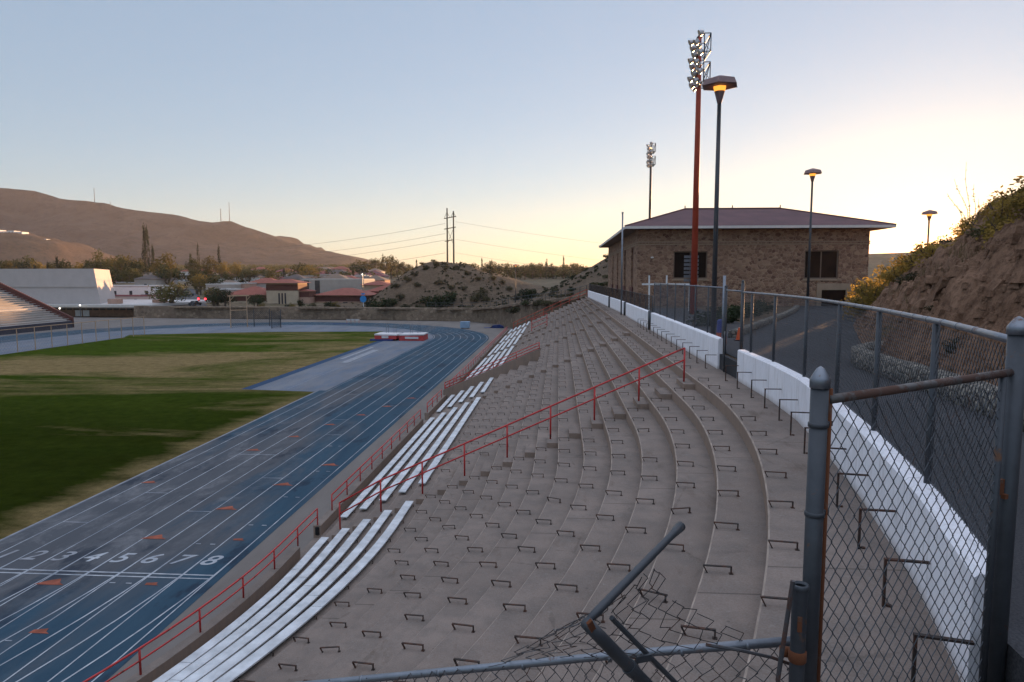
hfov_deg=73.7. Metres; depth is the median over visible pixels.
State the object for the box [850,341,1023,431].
stone kerb wall
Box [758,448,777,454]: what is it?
seat bracket
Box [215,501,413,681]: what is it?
bench
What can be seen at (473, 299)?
shrub
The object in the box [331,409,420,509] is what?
red railing
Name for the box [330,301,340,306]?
shrub
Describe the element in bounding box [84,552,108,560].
lane number
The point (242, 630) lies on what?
bench
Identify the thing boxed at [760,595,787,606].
seat bracket
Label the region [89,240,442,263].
power line
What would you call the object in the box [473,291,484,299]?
shrub
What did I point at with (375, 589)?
seat bracket
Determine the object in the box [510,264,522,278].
tree
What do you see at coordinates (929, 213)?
street lamp
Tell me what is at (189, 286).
house
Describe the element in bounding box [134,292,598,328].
stone wall
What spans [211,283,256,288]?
shop block
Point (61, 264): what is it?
tree
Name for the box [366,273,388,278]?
house
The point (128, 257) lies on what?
tree
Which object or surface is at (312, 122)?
sky
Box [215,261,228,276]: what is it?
tree
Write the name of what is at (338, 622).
seat bracket
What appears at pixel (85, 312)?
door
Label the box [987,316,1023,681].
gate post
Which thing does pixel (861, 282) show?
shrub
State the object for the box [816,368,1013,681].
gate
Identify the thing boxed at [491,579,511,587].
seat bracket
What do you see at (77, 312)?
door
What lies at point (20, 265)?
tree
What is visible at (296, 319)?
ground
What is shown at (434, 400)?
red railing
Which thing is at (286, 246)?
power line
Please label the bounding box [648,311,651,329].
gap post
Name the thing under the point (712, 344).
white wall
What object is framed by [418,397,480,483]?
bench
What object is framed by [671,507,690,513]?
seat bracket
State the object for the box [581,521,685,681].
bent post
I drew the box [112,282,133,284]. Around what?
house
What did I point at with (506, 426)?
aisle railing
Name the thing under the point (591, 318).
seat brackets
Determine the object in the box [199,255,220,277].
tree
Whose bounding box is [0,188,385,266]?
mountain
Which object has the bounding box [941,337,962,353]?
shrub
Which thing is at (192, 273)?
tree
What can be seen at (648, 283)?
white frame
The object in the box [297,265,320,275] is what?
tree
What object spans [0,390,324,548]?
edge strip
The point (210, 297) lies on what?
tree
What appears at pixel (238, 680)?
seat bracket
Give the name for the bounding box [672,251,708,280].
window
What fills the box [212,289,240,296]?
shop block
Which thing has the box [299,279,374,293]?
office block
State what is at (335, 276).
house
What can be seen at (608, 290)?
fence
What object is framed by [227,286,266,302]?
university building
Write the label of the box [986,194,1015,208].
shrub
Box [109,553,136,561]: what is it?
lane number
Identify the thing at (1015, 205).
shrub
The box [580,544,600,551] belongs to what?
seat bracket
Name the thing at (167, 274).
tree
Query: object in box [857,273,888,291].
shrub
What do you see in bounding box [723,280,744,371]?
open gate
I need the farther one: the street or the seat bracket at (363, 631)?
the street
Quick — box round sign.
[360,293,365,306]
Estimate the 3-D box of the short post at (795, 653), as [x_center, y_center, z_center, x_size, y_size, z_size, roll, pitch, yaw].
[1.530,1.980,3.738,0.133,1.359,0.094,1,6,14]
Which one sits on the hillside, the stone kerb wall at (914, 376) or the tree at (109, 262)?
the tree at (109, 262)
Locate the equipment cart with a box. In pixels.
[460,321,469,328]
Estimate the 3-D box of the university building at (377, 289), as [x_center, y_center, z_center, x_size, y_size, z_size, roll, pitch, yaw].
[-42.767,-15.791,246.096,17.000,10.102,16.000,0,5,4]
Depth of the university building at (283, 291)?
217.05 m
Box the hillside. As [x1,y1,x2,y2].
[181,252,910,309]
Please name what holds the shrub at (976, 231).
on the rocky hill
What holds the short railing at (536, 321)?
on the grandstand at (747, 552)
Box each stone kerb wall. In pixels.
[728,305,799,337]
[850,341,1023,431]
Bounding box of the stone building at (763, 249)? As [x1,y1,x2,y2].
[599,205,896,305]
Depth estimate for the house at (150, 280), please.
267.65 m
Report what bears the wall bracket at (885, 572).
on the grandstand at (747, 552)
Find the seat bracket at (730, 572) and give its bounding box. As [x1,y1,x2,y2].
[703,564,732,574]
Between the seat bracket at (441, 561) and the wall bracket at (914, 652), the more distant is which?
the seat bracket at (441, 561)
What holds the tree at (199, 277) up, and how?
on the hillside
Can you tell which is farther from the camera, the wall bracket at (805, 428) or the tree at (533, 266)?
the tree at (533, 266)
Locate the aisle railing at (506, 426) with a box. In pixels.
[339,347,685,528]
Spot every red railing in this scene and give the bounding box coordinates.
[83,508,319,681]
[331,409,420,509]
[427,389,441,411]
[445,327,506,388]
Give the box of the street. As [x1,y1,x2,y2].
[176,278,206,305]
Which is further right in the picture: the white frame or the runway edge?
the white frame
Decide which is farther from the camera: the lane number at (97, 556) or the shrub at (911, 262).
the shrub at (911, 262)
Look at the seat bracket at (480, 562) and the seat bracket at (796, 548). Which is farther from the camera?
the seat bracket at (480, 562)
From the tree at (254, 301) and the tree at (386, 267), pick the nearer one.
the tree at (254, 301)
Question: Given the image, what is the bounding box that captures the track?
[0,322,488,556]
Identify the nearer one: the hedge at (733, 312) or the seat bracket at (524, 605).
the seat bracket at (524, 605)
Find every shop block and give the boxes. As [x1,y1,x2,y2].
[113,285,172,294]
[115,295,176,298]
[205,284,241,291]
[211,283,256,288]
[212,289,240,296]
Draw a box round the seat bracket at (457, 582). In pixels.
[441,577,458,583]
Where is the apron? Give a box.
[0,317,512,681]
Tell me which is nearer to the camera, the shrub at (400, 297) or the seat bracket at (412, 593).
the seat bracket at (412, 593)
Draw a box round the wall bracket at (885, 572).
[881,557,930,607]
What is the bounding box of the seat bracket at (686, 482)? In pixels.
[676,482,694,487]
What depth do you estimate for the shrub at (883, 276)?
35.84 m
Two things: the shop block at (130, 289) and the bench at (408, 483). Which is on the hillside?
the shop block at (130, 289)
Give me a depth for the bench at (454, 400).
43.76 m
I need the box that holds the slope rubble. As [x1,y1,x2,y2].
[854,201,1023,381]
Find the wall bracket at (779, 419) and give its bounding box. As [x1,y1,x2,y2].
[778,399,797,420]
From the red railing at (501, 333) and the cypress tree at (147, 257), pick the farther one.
the cypress tree at (147, 257)
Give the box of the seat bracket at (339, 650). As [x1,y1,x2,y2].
[320,646,340,652]
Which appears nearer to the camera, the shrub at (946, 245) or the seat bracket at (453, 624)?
the seat bracket at (453, 624)
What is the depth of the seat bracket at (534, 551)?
12.04 m
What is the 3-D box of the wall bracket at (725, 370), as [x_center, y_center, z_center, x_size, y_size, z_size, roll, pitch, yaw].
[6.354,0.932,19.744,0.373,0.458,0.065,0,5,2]
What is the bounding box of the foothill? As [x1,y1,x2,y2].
[0,232,118,266]
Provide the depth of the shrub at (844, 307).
41.95 m
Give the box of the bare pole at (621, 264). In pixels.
[620,212,623,314]
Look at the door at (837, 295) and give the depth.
58.12 m
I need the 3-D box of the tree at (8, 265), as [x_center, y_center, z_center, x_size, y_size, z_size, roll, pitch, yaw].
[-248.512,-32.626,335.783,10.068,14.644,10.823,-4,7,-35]
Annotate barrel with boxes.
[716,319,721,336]
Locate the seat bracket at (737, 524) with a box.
[714,521,739,530]
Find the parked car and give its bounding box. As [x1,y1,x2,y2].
[188,301,201,305]
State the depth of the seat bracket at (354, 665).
9.51 m
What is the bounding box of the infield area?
[0,325,432,549]
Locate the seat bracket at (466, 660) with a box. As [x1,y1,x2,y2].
[453,658,479,665]
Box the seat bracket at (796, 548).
[768,539,799,550]
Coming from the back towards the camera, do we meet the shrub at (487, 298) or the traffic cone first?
the shrub at (487, 298)
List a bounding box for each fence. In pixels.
[0,316,144,354]
[299,569,794,681]
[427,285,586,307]
[589,284,652,312]
[653,275,725,337]
[740,291,1006,550]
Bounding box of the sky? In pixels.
[0,0,1023,266]
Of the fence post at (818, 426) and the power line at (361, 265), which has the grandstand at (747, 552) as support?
the fence post at (818, 426)
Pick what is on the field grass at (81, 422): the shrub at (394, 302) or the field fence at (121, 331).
the field fence at (121, 331)
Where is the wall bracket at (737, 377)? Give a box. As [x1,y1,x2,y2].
[737,372,751,388]
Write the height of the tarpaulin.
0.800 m
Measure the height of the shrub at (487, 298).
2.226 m
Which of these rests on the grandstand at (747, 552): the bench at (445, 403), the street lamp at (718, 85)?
the bench at (445, 403)
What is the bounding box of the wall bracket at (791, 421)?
[790,411,808,435]
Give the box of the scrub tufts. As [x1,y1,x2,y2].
[335,258,607,307]
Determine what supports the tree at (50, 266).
on the hillside
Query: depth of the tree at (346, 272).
333.73 m
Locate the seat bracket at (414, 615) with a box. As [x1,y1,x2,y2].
[404,614,424,620]
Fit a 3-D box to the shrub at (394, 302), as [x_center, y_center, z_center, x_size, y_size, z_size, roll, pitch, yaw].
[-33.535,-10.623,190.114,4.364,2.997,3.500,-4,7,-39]
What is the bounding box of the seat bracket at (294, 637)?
[293,636,309,642]
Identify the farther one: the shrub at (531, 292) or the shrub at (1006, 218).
the shrub at (531, 292)
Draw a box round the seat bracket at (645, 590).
[639,588,667,602]
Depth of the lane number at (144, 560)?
27.38 m
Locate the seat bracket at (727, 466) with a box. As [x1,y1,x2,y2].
[717,465,736,471]
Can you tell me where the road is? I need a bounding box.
[726,306,1023,649]
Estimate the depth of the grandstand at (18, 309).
147.71 m
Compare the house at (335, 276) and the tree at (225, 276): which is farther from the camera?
the tree at (225, 276)
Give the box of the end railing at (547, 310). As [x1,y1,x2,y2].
[513,289,586,328]
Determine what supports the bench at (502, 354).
on the grandstand at (747, 552)
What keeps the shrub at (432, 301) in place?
on the hillside
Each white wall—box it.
[588,291,608,305]
[610,297,626,313]
[626,303,648,327]
[651,313,722,368]
[737,350,986,681]
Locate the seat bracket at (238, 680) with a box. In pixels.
[237,679,254,681]
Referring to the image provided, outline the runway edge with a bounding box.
[243,341,381,388]
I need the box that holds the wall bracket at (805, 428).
[803,427,808,453]
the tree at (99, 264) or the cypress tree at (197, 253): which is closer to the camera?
the tree at (99, 264)
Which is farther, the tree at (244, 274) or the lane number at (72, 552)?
the tree at (244, 274)
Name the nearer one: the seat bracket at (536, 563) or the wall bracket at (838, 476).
the wall bracket at (838, 476)
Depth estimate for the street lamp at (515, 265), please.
181.56 m
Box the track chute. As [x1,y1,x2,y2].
[0,549,244,681]
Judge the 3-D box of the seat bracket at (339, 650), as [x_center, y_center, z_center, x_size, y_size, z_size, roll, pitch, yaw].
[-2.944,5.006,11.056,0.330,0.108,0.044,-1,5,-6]
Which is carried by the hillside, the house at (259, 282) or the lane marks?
the house at (259, 282)
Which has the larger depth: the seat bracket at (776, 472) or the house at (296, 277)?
the house at (296, 277)
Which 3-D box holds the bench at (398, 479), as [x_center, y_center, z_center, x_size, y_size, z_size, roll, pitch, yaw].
[-3.777,4.652,31.049,0.330,0.160,16.384,0,5,4]
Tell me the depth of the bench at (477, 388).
43.55 m
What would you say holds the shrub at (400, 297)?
on the hillside
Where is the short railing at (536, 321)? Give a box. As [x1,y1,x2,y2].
[531,313,546,330]
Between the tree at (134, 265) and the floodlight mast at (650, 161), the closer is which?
the floodlight mast at (650, 161)
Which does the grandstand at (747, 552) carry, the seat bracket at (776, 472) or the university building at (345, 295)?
the seat bracket at (776, 472)
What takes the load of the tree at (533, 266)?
on the hillside
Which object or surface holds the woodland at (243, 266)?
on the hillside
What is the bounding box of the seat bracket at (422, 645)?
[401,642,424,651]
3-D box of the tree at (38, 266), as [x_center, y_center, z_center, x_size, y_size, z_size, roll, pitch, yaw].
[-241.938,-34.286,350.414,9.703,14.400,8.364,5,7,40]
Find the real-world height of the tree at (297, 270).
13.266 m
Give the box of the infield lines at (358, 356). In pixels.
[0,346,390,540]
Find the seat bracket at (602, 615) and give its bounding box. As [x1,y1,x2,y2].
[576,612,604,622]
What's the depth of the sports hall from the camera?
198.85 m
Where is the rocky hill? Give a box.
[854,194,1023,385]
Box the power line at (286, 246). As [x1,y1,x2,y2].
[91,224,440,249]
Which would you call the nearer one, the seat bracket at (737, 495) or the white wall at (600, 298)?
the seat bracket at (737, 495)
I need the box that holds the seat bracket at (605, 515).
[596,514,614,520]
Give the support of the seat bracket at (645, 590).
on the grandstand at (747, 552)
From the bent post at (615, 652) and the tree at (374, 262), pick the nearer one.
the bent post at (615, 652)
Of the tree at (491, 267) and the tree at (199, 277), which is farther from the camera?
the tree at (491, 267)
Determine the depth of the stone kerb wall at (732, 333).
33.34 m
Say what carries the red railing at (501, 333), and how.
on the grandstand at (747, 552)
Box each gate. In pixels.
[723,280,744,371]
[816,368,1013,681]
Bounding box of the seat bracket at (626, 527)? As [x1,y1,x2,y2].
[625,526,646,533]
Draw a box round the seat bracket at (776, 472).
[764,471,786,477]
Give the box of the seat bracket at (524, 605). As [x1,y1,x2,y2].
[503,603,526,611]
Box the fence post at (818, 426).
[802,366,832,681]
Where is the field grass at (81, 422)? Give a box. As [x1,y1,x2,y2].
[0,331,382,539]
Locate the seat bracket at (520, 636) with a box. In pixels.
[514,635,542,645]
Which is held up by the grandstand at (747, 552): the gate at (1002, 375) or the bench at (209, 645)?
the bench at (209, 645)
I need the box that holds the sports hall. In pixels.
[0,269,210,316]
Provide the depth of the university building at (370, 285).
249.47 m
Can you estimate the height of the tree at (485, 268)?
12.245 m
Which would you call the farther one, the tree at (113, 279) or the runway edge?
the tree at (113, 279)
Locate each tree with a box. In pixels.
[0,260,17,268]
[8,259,22,268]
[14,261,29,268]
[21,255,41,268]
[31,261,47,268]
[44,262,55,268]
[53,259,72,268]
[55,254,59,268]
[71,262,82,268]
[81,259,102,268]
[86,248,112,269]
[103,266,121,283]
[105,256,123,276]
[108,254,131,281]
[120,253,136,265]
[120,267,142,282]
[124,259,142,279]
[128,260,149,276]
[141,223,147,272]
[144,281,192,305]
[145,225,150,272]
[149,252,179,282]
[150,246,154,267]
[152,261,185,284]
[183,267,206,293]
[185,257,201,275]
[190,273,206,294]
[196,242,199,267]
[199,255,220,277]
[202,287,219,304]
[204,274,223,285]
[204,287,228,305]
[206,290,221,305]
[213,289,238,305]
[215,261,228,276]
[217,246,221,272]
[222,270,234,280]
[228,260,240,277]
[236,270,258,282]
[247,294,266,305]
[247,297,260,305]
[264,268,280,278]
[287,262,309,275]
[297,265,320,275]
[339,270,351,274]
[348,262,367,272]
[350,259,370,269]
[369,258,379,268]
[378,256,391,273]
[388,255,397,278]
[394,260,404,277]
[397,262,412,272]
[480,262,490,271]
[487,260,496,272]
[493,263,505,274]
[502,263,514,276]
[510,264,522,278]
[519,264,532,279]
[527,263,538,278]
[536,263,544,277]
[543,259,549,278]
[547,263,559,278]
[557,264,570,278]
[568,263,581,273]
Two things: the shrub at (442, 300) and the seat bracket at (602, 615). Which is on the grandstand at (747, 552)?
the seat bracket at (602, 615)
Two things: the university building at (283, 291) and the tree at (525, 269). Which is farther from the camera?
the tree at (525, 269)
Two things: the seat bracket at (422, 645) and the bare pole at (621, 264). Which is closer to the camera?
the seat bracket at (422, 645)
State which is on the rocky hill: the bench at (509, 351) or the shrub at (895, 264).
the shrub at (895, 264)
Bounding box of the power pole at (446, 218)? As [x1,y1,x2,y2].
[444,208,455,262]
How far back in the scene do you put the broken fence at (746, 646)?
4.00 m
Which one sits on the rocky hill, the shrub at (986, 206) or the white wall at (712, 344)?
the shrub at (986, 206)
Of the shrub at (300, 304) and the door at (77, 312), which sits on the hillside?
the shrub at (300, 304)
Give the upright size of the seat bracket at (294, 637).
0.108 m
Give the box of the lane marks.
[29,406,390,633]
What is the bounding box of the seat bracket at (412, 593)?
[403,592,420,597]
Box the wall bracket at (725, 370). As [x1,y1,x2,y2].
[725,365,738,380]
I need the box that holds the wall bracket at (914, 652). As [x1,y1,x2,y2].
[911,632,974,681]
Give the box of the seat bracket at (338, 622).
[329,622,346,627]
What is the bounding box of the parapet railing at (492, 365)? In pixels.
[444,342,539,388]
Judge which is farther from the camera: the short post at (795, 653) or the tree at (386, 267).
the tree at (386, 267)
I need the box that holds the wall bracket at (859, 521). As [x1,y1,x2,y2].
[857,508,895,548]
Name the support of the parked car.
on the street
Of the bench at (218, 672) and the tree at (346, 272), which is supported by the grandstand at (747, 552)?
the bench at (218, 672)
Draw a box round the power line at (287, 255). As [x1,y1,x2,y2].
[88,233,445,257]
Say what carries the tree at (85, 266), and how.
on the hillside
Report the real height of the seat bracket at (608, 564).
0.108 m
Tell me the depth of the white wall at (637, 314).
45.17 m
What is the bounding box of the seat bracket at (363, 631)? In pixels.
[362,630,381,637]
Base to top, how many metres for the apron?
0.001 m
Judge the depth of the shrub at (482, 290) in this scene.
196.12 m
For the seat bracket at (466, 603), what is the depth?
10.78 m
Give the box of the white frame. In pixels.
[642,275,689,310]
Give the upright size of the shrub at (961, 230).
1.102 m
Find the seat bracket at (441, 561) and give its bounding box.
[433,561,448,566]
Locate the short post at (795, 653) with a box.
[779,581,809,681]
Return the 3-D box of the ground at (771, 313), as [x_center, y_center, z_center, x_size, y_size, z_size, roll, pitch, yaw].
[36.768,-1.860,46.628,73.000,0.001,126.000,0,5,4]
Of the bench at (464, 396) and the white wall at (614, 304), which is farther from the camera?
the white wall at (614, 304)
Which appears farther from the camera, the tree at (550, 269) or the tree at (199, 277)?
the tree at (550, 269)
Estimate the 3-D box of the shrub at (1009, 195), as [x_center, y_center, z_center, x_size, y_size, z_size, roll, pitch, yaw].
[16.616,-4.690,22.528,1.599,0.924,1.691,-1,5,-7]
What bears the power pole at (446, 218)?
on the hillside
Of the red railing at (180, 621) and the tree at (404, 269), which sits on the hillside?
the tree at (404, 269)
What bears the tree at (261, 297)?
on the hillside
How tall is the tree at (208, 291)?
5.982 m
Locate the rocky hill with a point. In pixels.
(994, 267)
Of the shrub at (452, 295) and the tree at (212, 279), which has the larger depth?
the tree at (212, 279)
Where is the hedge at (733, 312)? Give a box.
[685,299,773,326]
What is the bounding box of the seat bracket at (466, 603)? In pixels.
[447,597,467,604]
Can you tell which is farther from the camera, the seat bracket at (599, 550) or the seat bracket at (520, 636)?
the seat bracket at (599, 550)
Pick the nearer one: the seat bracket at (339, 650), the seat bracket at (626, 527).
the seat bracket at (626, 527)
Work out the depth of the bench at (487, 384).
43.63 m
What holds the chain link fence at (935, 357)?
on the white wall at (791, 384)
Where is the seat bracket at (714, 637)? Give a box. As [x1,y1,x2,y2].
[681,625,717,639]
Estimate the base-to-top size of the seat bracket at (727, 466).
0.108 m
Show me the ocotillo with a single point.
(966, 207)
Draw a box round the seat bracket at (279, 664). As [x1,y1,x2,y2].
[278,663,297,670]
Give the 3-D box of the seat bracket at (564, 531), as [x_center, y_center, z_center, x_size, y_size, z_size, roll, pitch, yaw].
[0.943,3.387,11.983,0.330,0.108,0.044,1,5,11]
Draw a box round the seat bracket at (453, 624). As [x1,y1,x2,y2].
[452,623,474,632]
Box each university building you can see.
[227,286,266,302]
[263,279,310,303]
[299,289,315,302]
[315,288,376,302]
[360,281,389,290]
[367,284,389,292]
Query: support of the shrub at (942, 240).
on the rocky hill
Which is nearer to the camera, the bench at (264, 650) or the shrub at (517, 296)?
the bench at (264, 650)
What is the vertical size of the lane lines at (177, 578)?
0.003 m
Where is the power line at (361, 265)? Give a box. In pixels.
[258,253,441,274]
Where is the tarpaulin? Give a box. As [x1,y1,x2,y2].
[484,324,503,327]
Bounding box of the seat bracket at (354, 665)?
[352,661,374,670]
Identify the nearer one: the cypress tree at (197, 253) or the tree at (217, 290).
the tree at (217, 290)
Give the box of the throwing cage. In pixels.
[227,295,280,328]
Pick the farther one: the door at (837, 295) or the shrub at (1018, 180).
the door at (837, 295)
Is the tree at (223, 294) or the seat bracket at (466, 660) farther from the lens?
the tree at (223, 294)
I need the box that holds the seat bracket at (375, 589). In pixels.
[367,588,382,593]
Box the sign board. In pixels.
[684,253,698,312]
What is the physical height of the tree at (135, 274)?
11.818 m
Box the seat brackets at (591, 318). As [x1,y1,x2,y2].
[513,300,625,371]
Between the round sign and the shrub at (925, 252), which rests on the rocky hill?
the shrub at (925, 252)
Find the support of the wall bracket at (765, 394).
on the grandstand at (747, 552)
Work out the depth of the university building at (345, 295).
222.29 m
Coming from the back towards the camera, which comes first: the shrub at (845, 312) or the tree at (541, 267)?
the tree at (541, 267)
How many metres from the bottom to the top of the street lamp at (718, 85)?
10.070 m
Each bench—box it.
[153,537,328,681]
[167,528,349,681]
[182,519,370,681]
[198,510,391,681]
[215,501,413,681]
[341,418,433,517]
[359,412,445,508]
[379,407,457,500]
[398,402,468,492]
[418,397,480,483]
[436,395,454,411]
[447,390,464,406]
[458,386,473,401]
[464,358,486,380]
[469,382,483,396]
[473,355,493,376]
[481,377,493,392]
[483,352,500,371]
[487,344,499,355]
[491,349,506,368]
[499,346,513,365]
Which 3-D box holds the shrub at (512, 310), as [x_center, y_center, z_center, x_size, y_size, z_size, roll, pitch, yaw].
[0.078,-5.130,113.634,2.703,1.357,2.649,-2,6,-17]
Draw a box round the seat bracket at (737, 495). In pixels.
[717,490,739,496]
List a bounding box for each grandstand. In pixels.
[0,282,73,334]
[123,296,1023,681]
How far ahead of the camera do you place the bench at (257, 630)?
15.23 m
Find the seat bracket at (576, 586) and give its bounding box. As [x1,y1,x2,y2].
[554,583,578,592]
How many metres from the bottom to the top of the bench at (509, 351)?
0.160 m
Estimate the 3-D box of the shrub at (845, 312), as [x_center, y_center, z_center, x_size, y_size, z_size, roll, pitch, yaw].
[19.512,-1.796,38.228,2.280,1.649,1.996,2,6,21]
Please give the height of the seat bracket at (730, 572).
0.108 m
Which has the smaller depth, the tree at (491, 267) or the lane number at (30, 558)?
the lane number at (30, 558)
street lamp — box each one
[513,264,517,301]
[702,75,736,334]
[804,168,821,296]
[921,210,937,243]
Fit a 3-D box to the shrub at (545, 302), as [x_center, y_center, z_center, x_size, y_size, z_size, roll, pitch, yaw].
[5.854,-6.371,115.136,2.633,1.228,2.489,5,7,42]
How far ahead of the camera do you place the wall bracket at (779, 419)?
14.28 m
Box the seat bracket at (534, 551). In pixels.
[517,546,535,552]
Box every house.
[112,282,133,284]
[134,275,167,284]
[178,281,205,288]
[221,280,239,282]
[237,274,266,282]
[247,278,276,287]
[281,274,312,279]
[318,274,352,278]
[329,266,349,269]
[329,270,345,273]
[364,275,389,282]
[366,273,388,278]
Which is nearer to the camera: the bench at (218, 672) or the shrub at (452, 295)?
the bench at (218, 672)
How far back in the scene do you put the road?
11.21 m
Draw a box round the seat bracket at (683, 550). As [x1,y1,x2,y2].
[663,543,684,551]
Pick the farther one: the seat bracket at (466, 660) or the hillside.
the hillside
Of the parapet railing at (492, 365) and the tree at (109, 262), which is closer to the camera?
the parapet railing at (492, 365)
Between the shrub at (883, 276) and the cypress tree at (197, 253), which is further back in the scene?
the cypress tree at (197, 253)
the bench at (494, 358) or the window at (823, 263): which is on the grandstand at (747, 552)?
the bench at (494, 358)
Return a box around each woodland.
[30,263,374,277]
[31,265,378,291]
[380,266,589,278]
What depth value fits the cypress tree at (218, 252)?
389.37 m
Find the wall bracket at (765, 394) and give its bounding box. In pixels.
[764,388,781,407]
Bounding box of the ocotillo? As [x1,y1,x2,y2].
[947,170,979,229]
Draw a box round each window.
[315,280,319,293]
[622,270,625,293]
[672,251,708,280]
[803,250,839,280]
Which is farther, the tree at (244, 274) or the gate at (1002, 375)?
the tree at (244, 274)
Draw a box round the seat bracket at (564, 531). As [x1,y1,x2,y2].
[556,530,574,536]
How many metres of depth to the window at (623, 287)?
70.89 m
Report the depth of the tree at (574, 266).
493.97 m
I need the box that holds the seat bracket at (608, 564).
[607,563,630,571]
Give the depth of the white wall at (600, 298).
81.23 m
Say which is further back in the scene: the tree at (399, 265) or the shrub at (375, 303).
the tree at (399, 265)
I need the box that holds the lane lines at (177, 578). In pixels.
[0,322,486,681]
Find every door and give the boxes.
[75,310,81,315]
[83,310,89,315]
[821,290,844,305]
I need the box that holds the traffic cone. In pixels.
[734,328,739,340]
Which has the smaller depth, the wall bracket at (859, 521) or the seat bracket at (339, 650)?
the wall bracket at (859, 521)
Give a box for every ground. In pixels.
[72,316,427,320]
[587,292,792,359]
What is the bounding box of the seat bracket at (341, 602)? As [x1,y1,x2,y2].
[334,601,349,606]
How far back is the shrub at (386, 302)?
188.09 m
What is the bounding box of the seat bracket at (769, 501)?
[768,500,794,508]
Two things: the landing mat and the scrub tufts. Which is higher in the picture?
the scrub tufts
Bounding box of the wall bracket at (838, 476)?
[836,472,867,506]
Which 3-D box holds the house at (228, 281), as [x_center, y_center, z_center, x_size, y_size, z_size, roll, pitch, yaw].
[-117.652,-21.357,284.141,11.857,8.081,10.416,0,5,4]
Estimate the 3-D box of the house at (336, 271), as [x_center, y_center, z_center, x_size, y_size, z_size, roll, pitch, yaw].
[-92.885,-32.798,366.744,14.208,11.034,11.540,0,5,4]
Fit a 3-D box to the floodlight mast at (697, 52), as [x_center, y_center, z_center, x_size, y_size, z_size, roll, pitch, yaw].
[11.995,-10.510,44.494,1.114,18.222,2.249,0,5,4]
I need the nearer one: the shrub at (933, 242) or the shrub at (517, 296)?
the shrub at (933, 242)
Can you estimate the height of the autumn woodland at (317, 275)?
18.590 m
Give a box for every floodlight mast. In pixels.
[646,142,655,217]
[687,30,711,313]
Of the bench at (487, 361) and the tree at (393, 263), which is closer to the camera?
the bench at (487, 361)
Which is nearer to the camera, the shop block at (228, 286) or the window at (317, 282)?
the shop block at (228, 286)
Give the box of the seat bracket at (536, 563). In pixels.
[535,562,555,568]
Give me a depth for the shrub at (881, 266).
39.74 m
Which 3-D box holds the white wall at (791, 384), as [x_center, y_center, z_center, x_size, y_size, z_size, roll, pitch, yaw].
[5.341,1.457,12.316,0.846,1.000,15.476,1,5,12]
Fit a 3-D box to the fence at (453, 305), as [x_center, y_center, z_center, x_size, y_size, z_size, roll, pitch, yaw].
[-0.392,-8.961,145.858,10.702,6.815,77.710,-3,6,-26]
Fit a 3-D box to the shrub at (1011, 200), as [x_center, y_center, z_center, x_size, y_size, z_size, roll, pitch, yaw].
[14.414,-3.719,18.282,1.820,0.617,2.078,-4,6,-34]
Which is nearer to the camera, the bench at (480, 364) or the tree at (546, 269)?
the bench at (480, 364)
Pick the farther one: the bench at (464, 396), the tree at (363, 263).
the tree at (363, 263)
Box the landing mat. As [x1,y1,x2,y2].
[370,332,427,340]
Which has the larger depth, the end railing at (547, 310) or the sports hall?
the sports hall
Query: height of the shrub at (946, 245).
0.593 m
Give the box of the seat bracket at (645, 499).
[636,498,654,504]
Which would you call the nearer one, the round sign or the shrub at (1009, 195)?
the shrub at (1009, 195)
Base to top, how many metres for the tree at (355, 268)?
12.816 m
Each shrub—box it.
[297,299,304,306]
[324,301,334,306]
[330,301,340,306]
[364,299,372,306]
[368,300,382,306]
[381,298,392,306]
[387,298,398,305]
[395,293,404,300]
[417,296,429,302]
[424,296,438,307]
[433,294,453,307]
[442,291,457,301]
[469,295,478,302]
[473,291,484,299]
[479,287,488,293]
[482,296,490,300]
[504,306,518,313]
[510,293,520,299]
[519,289,528,300]
[525,289,537,297]
[540,300,552,306]
[840,291,870,312]
[842,297,867,321]
[845,277,883,299]
[849,295,876,317]
[855,284,883,305]
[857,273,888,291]
[873,264,900,285]
[876,264,908,284]
[886,256,908,267]
[890,254,920,271]
[895,271,917,284]
[912,240,944,266]
[924,239,938,248]
[933,241,954,248]
[937,234,951,242]
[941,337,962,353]
[949,219,977,241]
[956,216,975,228]
[965,222,998,237]
[975,218,1019,246]
[976,203,988,215]
[978,198,1014,223]
[978,212,1019,240]
[983,185,1018,209]
[984,220,1013,238]
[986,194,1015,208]
[1003,196,1023,212]
[1004,185,1023,218]
[1009,176,1023,191]
[1014,187,1023,208]
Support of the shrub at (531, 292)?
on the hillside
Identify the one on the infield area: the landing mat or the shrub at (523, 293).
the landing mat
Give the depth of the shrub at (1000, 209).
21.43 m
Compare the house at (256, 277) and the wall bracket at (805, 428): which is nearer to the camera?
the wall bracket at (805, 428)
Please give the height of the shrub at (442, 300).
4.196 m
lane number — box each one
[21,551,48,559]
[50,551,76,559]
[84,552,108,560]
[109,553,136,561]
[141,554,163,562]
[170,555,196,563]
[200,556,223,564]
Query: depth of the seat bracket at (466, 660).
7.94 m
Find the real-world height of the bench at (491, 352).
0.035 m
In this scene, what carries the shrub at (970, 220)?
on the rocky hill
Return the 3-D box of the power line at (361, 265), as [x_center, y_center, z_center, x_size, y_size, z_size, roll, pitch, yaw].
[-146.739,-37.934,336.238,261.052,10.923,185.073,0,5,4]
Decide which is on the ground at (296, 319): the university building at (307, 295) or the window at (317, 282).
the university building at (307, 295)
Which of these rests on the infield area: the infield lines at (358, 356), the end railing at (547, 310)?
the infield lines at (358, 356)
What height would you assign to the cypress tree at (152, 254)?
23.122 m
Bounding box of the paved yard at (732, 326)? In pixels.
[646,308,744,357]
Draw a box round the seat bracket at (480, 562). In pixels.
[479,561,497,567]
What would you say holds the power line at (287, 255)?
attached to the power pole at (446, 218)

